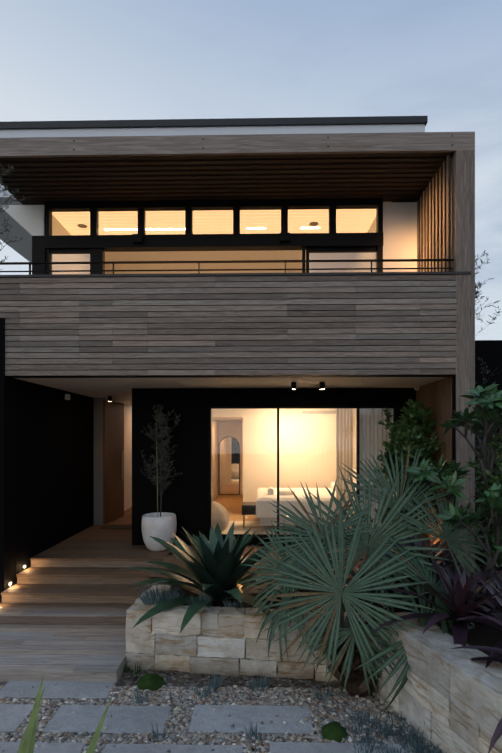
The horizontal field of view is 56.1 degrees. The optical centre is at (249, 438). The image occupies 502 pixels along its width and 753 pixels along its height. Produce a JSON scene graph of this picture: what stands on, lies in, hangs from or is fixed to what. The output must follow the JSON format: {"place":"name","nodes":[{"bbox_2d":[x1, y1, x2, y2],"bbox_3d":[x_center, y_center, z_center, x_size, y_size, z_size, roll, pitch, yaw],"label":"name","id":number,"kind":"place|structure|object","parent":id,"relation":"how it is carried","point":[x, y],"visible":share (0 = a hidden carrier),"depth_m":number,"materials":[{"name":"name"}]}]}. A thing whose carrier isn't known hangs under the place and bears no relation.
{"place":"outdoors","nodes":[
{"label":"outdoors","id":0,"kind":"place"},
{"bbox_2d":[0,162,25,269],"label":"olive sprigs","id":1,"kind":"object","parent":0,"point":[10,198],"visible":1,"depth_m":5.89,"materials":[{"name":"green plant"}]},
{"bbox_2d":[105,507,131,524],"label":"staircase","id":2,"kind":"structure","parent":0,"point":[126,519],"depth_m":10.66,"materials":[{"name":"brown wood"}]},
{"bbox_2d":[103,400,123,524],"bbox_3d":[-3.032,0.505,10.532,0.061,2.650,1.100,0,0,6],"label":"front door","id":3,"kind":"structure","parent":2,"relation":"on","point":[113,448],"depth_m":10.39,"materials":[{"name":"brown wood"}]},
{"bbox_2d":[121,451,122,478],"bbox_3d":[-2.940,0.615,10.889,0.045,0.650,0.030,0,0,6],"label":"door pull handle","id":4,"kind":"object","parent":3,"relation":"attached to","point":[121,464],"visible":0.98,"depth_m":10.87,"materials":[{"name":"black metal"}]},
{"bbox_2d":[124,404,131,510],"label":"entry hall walls","id":5,"kind":"structure","parent":2,"relation":"on","point":[127,456],"depth_m":12.21,"materials":[{"name":"beige paint"}]},
{"bbox_2d":[213,417,242,500],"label":"robe walls","id":6,"kind":"structure","parent":0,"point":[217,428],"depth_m":15.28,"materials":[{"name":"beige paint"}]},
{"bbox_2d":[219,436,239,494],"bbox_3d":[-0.642,0.890,15.230,0.680,1.900,0.012,0,0,1],"label":"arched mirror","id":7,"kind":"object","parent":6,"relation":"attached to","point":[228,449],"depth_m":15.22,"materials":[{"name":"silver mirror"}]},
{"bbox_2d":[15,377,447,405],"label":"balcony soffit","id":8,"kind":"structure","parent":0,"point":[119,390],"depth_m":7.39,"materials":[{"name":"beige paint"}]},
{"bbox_2d":[32,198,382,274],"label":"window frames","id":9,"kind":"structure","parent":8,"relation":"on","point":[95,245],"depth_m":7.85,"materials":[{"name":"black metal"}]},
{"bbox_2d":[132,233,289,243],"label":"wall lights","id":10,"kind":"object","parent":9,"relation":"attached to","point":[138,238],"visible":1,"depth_m":7.74,"materials":[{"name":"black metal"}]},
{"bbox_2d":[50,207,376,234],"bbox_3d":[-0.610,-3.623,7.893,5.494,0.465,0.001,0,0,1],"label":"window glass","id":11,"kind":"object","parent":9,"relation":"on","point":[213,220],"visible":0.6,"depth_m":7.89,"materials":[{"name":"clear glass"}]},
{"bbox_2d":[2,202,416,271],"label":"white walls","id":12,"kind":"structure","parent":8,"relation":"on","point":[399,230],"depth_m":7.78,"materials":[{"name":"white paint"}]},
{"bbox_2d":[417,154,450,271],"bbox_3d":[2.771,-3.080,7.117,0.030,1.660,1.287,0,0,1],"label":"batten screen","id":13,"kind":"object","parent":12,"relation":"attached to","point":[434,221],"visible":0.71,"depth_m":6.91,"materials":[{"name":"brown wood"}]},
{"bbox_2d":[51,252,376,273],"bbox_3d":[-0.608,-2.120,7.915,5.490,2.000,0.009,0,0,1],"label":"sliding door glass","id":14,"kind":"object","parent":8,"relation":"on","point":[346,255],"visible":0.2,"depth_m":7.90,"materials":[{"name":"clear glass"}]},
{"bbox_2d":[108,382,324,401],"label":"soffit downlights","id":15,"kind":"object","parent":8,"relation":"attached to","point":[293,385],"visible":1,"depth_m":7.18,"materials":[{"name":"black metal"}]},
{"bbox_2d":[44,201,391,273],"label":"room walls","id":16,"kind":"structure","parent":8,"relation":"on","point":[79,266],"depth_m":8.81,"materials":[{"name":"beige paint"}]},
{"bbox_2d":[0,124,424,261],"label":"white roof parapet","id":17,"kind":"structure","parent":16,"relation":"on","point":[22,247],"depth_m":7.96,"materials":[{"name":"white paint"}]},
{"bbox_2d":[0,116,427,129],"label":"roof capping","id":18,"kind":"object","parent":17,"relation":"on","point":[234,122],"visible":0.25,"depth_m":7.90,"materials":[{"name":"black metal"}]},
{"bbox_2d":[0,152,451,204],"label":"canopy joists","id":19,"kind":"object","parent":17,"relation":"on","point":[43,180],"visible":0.58,"depth_m":7.15,"materials":[{"name":"brown wood"}]},
{"bbox_2d":[52,209,375,234],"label":"ceiling","id":20,"kind":"structure","parent":16,"relation":"attached to","point":[224,223],"depth_m":8.47,"materials":[{"name":"white paint"}]},
{"bbox_2d":[77,222,317,227],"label":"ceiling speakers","id":21,"kind":"object","parent":20,"relation":"on","point":[84,225],"depth_m":8.62,"materials":[{"name":"black"}]},
{"bbox_2d":[105,227,319,230],"bbox_3d":[-0.696,-3.898,8.760,4.000,0.004,0.050,0,0,1],"label":"ceiling light","id":22,"kind":"object","parent":20,"relation":"attached to","point":[184,228],"depth_m":8.78,"materials":[{"name":"white"}]},
{"bbox_2d":[89,250,355,273],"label":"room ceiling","id":23,"kind":"structure","parent":16,"relation":"on","point":[206,255],"depth_m":10.33,"materials":[{"name":"white paint"}]},
{"bbox_2d":[0,280,455,377],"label":"cladding","id":24,"kind":"structure","parent":8,"relation":"attached to","point":[180,376],"depth_m":6.46,"materials":[{"name":"brown wood"}]},
{"bbox_2d":[0,259,453,274],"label":"balcony railing","id":25,"kind":"object","parent":24,"relation":"on","point":[232,261],"visible":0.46,"depth_m":6.53,"materials":[{"name":"black metal"}]},
{"bbox_2d":[0,275,455,375],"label":"balcony band boards","id":26,"kind":"object","parent":24,"relation":"attached to","point":[402,321],"visible":0.94,"depth_m":6.44,"materials":[{"name":"brown wood"}]},
{"bbox_2d":[0,271,470,277],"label":"parapet cap","id":27,"kind":"object","parent":24,"relation":"on","point":[230,274],"visible":0.33,"depth_m":6.42,"materials":[{"name":"black metal"}]},
{"bbox_2d":[65,386,419,399],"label":"security cameras","id":28,"kind":"object","parent":8,"relation":"attached to","point":[416,388],"visible":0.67,"depth_m":8.51,"materials":[{"name":"white paint"}]},
{"bbox_2d":[214,495,258,520],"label":"floor","id":29,"kind":"structure","parent":0,"point":[236,501],"depth_m":12.68,"materials":[{"name":"brown wood"}]},
{"bbox_2d":[211,409,212,525],"bbox_3d":[-0.705,0.505,8.407,0.069,2.670,0.103,0,0,-44],"label":"curtain","id":30,"kind":"object","parent":29,"relation":"on","point":[212,467],"depth_m":8.39,"materials":[{"name":"fabric"}]},
{"bbox_2d":[221,521,353,533],"bbox_3d":[0.468,1.830,9.386,3.600,0.017,1.950,0,0,1],"label":"bedroom rug","id":31,"kind":"object","parent":29,"relation":"on","point":[247,525],"depth_m":9.50,"materials":[{"name":"beige carpet"}]},
{"bbox_2d":[213,501,228,531],"bbox_3d":[-0.891,1.483,8.954,1.028,0.647,1.032,0,0,1],"label":"armchair","id":32,"kind":"object","parent":31,"relation":"on","point":[225,517],"depth_m":8.68,"materials":[{"name":"beige fabric"}]},
{"bbox_2d":[259,513,354,530],"bbox_3d":[1.276,1.640,10.005,2.110,0.400,1.780,0,0,1],"label":"bed base","id":33,"kind":"object","parent":31,"relation":"on","point":[261,521],"depth_m":9.13,"materials":[{"name":"beige fabric"}]},
{"bbox_2d":[257,488,355,512],"bbox_3d":[1.240,1.300,9.981,2.140,0.320,1.830,0,0,1],"label":"bed duvet","id":34,"kind":"object","parent":33,"relation":"on","point":[323,496],"depth_m":9.54,"materials":[{"name":"white fabric"}]},
{"bbox_2d":[267,487,294,494],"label":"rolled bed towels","id":35,"kind":"object","parent":34,"relation":"on","point":[270,490],"depth_m":9.42,"materials":[{"name":"white fabric"}]},
{"bbox_2d":[256,498,335,517],"bbox_3d":[1.075,1.360,9.224,1.880,0.360,0.350,0,0,1],"label":"duvet drop","id":36,"kind":"object","parent":34,"relation":"attached to","point":[261,504],"depth_m":9.06,"materials":[{"name":"beige fabric"}]},
{"bbox_3d":[0.545,0.490,9.755,4.660,2.700,3.010,0,0,1],"label":"bedroom","id":37,"kind":"object","parent":29,"relation":"on","visible":0},
{"bbox_2d":[302,411,335,413],"bbox_3d":[1.706,-0.620,11.228,0.900,0.080,0.015,0,0,1],"label":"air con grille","id":38,"kind":"object","parent":37,"relation":"attached to","point":[321,412],"depth_m":11.22,"materials":[{"name":"white"}]},
{"bbox_2d":[336,408,352,531],"bbox_3d":[1.697,0.505,8.357,0.306,2.670,0.088,0,0,1],"label":"curtain","id":39,"kind":"object","parent":37,"relation":"hanging from","point":[345,431],"depth_m":8.36,"materials":[{"name":"fabric"}]},
{"bbox_2d":[360,408,392,534],"bbox_3d":[2.224,0.505,8.235,0.641,2.670,0.064,0,0,1],"label":"sheer curtain","id":40,"kind":"object","parent":37,"relation":"hanging from","point":[366,416],"depth_m":8.23,"materials":[{"name":"white fabric"}]},
{"bbox_2d":[242,502,255,514],"bbox_3d":[0.143,1.440,9.668,0.580,0.200,0.500,0,0,1],"label":"nightstand","id":41,"kind":"object","parent":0,"point":[251,506],"depth_m":9.42,"materials":[{"name":"black wood"}]},
{"bbox_2d":[0,0,501,339],"label":"sky","id":42,"kind":"structure","parent":0,"point":[61,60],"materials":[{"name":"blue"}]},
{"bbox_2d":[1,571,501,751],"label":"gravel ground","id":43,"kind":"structure","parent":0,"point":[175,678],"depth_m":4.84,"materials":[{"name":"grey gravel"}]},
{"bbox_2d":[0,318,93,602],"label":"exterior wall","id":44,"kind":"structure","parent":43,"relation":"on","point":[46,467],"depth_m":7.53,"materials":[{"name":"black"}]},
{"bbox_2d":[17,674,112,752],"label":"flax","id":45,"kind":"object","parent":43,"relation":"on","point":[27,743],"visible":1,"depth_m":2.45,"materials":[{"name":"green plant"}]},
{"bbox_2d":[46,662,347,746],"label":"moss balls and weeds","id":46,"kind":"object","parent":43,"relation":"on","point":[333,730],"visible":0.52,"depth_m":4.63,"materials":[{"name":"green plant"}]},
{"bbox_2d":[0,680,414,752],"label":"stone pavers","id":47,"kind":"object","parent":43,"relation":"on","point":[130,719],"visible":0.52,"depth_m":4.12,"materials":[{"name":"grey stone"}]},
{"bbox_2d":[0,677,439,752],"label":"gravel pebbles","id":48,"kind":"object","parent":43,"relation":"on","point":[178,714],"visible":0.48,"depth_m":4.25,"materials":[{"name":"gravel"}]},
{"bbox_2d":[125,583,392,681],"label":"stone planter wall","id":49,"kind":"structure","parent":43,"relation":"on","point":[210,640],"depth_m":4.99,"materials":[{"name":"beige stone"}]},
{"bbox_2d":[171,587,376,612],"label":"planter soil","id":50,"kind":"structure","parent":49,"relation":"in","point":[218,603],"depth_m":5.60,"materials":[{"name":"brown soil"}]},
{"bbox_2d":[118,522,329,632],"bbox_3d":[-0.326,1.532,5.707,2.177,0.959,2.524,0,0,42],"label":"agave plant","id":51,"kind":"object","parent":50,"relation":"on","point":[216,569],"visible":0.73,"depth_m":5.50,"materials":[{"name":"green plant"}]},
{"bbox_2d":[131,584,446,752],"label":"ground cover plants","id":52,"kind":"object","parent":43,"relation":"on","point":[418,747],"visible":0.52,"depth_m":4.07,"materials":[{"name":"green plant"}]},
{"bbox_2d":[235,444,496,724],"bbox_3d":[1.256,1.312,4.665,2.853,2.573,1.564,0,0,1],"label":"fan palm","id":53,"kind":"object","parent":43,"relation":"on","point":[352,654],"visible":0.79,"depth_m":4.61,"materials":[{"name":"green plant"}]},
{"bbox_2d":[378,612,501,752],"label":"stone retaining wall","id":54,"kind":"structure","parent":43,"relation":"on","point":[452,698],"depth_m":3.71,"materials":[{"name":"beige stone"}]},
{"bbox_2d":[383,575,501,663],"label":"raised bed soil","id":55,"kind":"structure","parent":43,"relation":"on","point":[478,635],"depth_m":4.29,"materials":[{"name":"black soil"}]},
{"bbox_2d":[314,530,501,752],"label":"purple-leaved plant","id":56,"kind":"object","parent":55,"relation":"on","point":[469,601],"visible":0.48,"depth_m":4.34,"materials":[{"name":"purple plant"}]},
{"bbox_2d":[362,398,501,598],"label":"shrub","id":57,"kind":"object","parent":55,"relation":"on","point":[411,430],"visible":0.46,"depth_m":6.89,"materials":[{"name":"green plant"}]},
{"bbox_2d":[386,381,501,617],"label":"frangipani tree","id":58,"kind":"object","parent":55,"relation":"on","point":[486,420],"visible":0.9,"depth_m":4.94,"materials":[{"name":"green plant"}]},
{"bbox_2d":[475,251,501,532],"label":"neighbour trees","id":59,"kind":"object","parent":43,"relation":"on","point":[478,447],"visible":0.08,"depth_m":8.61,"materials":[{"name":"green plant"}]},
{"bbox_2d":[213,408,355,501],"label":"interior wall","id":60,"kind":"structure","parent":0,"point":[295,444],"depth_m":11.25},
{"bbox_2d":[416,150,474,570],"bbox_3d":[2.993,-0.825,9.389,0.251,6.650,6.040,0,0,1],"label":"fin","id":61,"kind":"object","parent":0,"point":[437,395],"depth_m":6.37,"materials":[{"name":"brown wood"}]},
{"bbox_2d":[0,132,474,157],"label":"canopy fascia","id":62,"kind":"structure","parent":61,"relation":"on","point":[272,144],"depth_m":6.44,"materials":[{"name":"brown wood"}]},
{"bbox_2d":[72,135,452,202],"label":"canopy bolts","id":63,"kind":"object","parent":62,"relation":"attached to","point":[297,174],"visible":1,"depth_m":6.95,"materials":[{"name":"black metal"}]},
{"bbox_2d":[475,340,501,570],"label":"black building","id":64,"kind":"structure","parent":0,"point":[489,352],"depth_m":8.88,"materials":[{"name":"black"}]},
{"bbox_3d":[-0.249,2.186,8.126,6.180,0.628,3.700,0,0,1],"label":"deck subframe","id":65,"kind":"object","parent":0,"visible":0},
{"bbox_2d":[0,525,399,683],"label":"timber deck and steps","id":66,"kind":"structure","parent":65,"relation":"on","point":[66,604],"depth_m":6.24,"materials":[{"name":"brown wood"}]},
{"bbox_2d":[94,398,104,524],"bbox_3d":[-3.199,0.490,10.047,0.200,2.700,0.120,0,0,1],"label":"entry reveal","id":67,"kind":"object","parent":66,"relation":"on","point":[98,461],"visible":0.86,"depth_m":9.99,"materials":[{"name":"brown wood"}]},
{"bbox_2d":[100,524,131,528],"bbox_3d":[-2.576,1.832,9.739,0.900,0.014,0.430,0,0,1],"label":"door mat","id":68,"kind":"object","parent":66,"relation":"on","point":[111,526],"depth_m":9.73,"materials":[{"name":"brown"}]},
{"bbox_2d":[142,512,176,551],"bbox_3d":[-1.486,1.552,7.781,0.570,0.575,0.570,0,0,1],"label":"plant pot","id":69,"kind":"object","parent":66,"relation":"on","point":[162,527],"visible":0.92,"depth_m":7.56,"materials":[{"name":"white ceramic"}]},
{"bbox_2d":[140,404,181,516],"bbox_3d":[-1.439,0.425,7.685,0.685,2.029,0.964,0,0,-14],"label":"potted olive tree","id":70,"kind":"object","parent":69,"relation":"on","point":[161,436],"visible":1,"depth_m":7.78,"materials":[{"name":"green plant"}]},
{"bbox_2d":[132,388,415,545],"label":"exterior wall","id":71,"kind":"structure","parent":66,"relation":"on","point":[185,497],"depth_m":8.08,"materials":[{"name":"black"}]},
{"bbox_2d":[211,408,393,534],"bbox_3d":[0.917,0.575,8.132,3.230,2.250,0.001,0,0,1],"label":"window glass","id":72,"kind":"object","parent":71,"relation":"in","point":[287,463],"visible":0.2,"depth_m":8.14,"materials":[{"name":"clear glass"}]},
{"bbox_2d":[209,406,396,536],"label":"sliding window frames","id":73,"kind":"structure","parent":71,"relation":"attached to","point":[319,407],"depth_m":8.11,"materials":[{"name":"black metal"}]}
]}

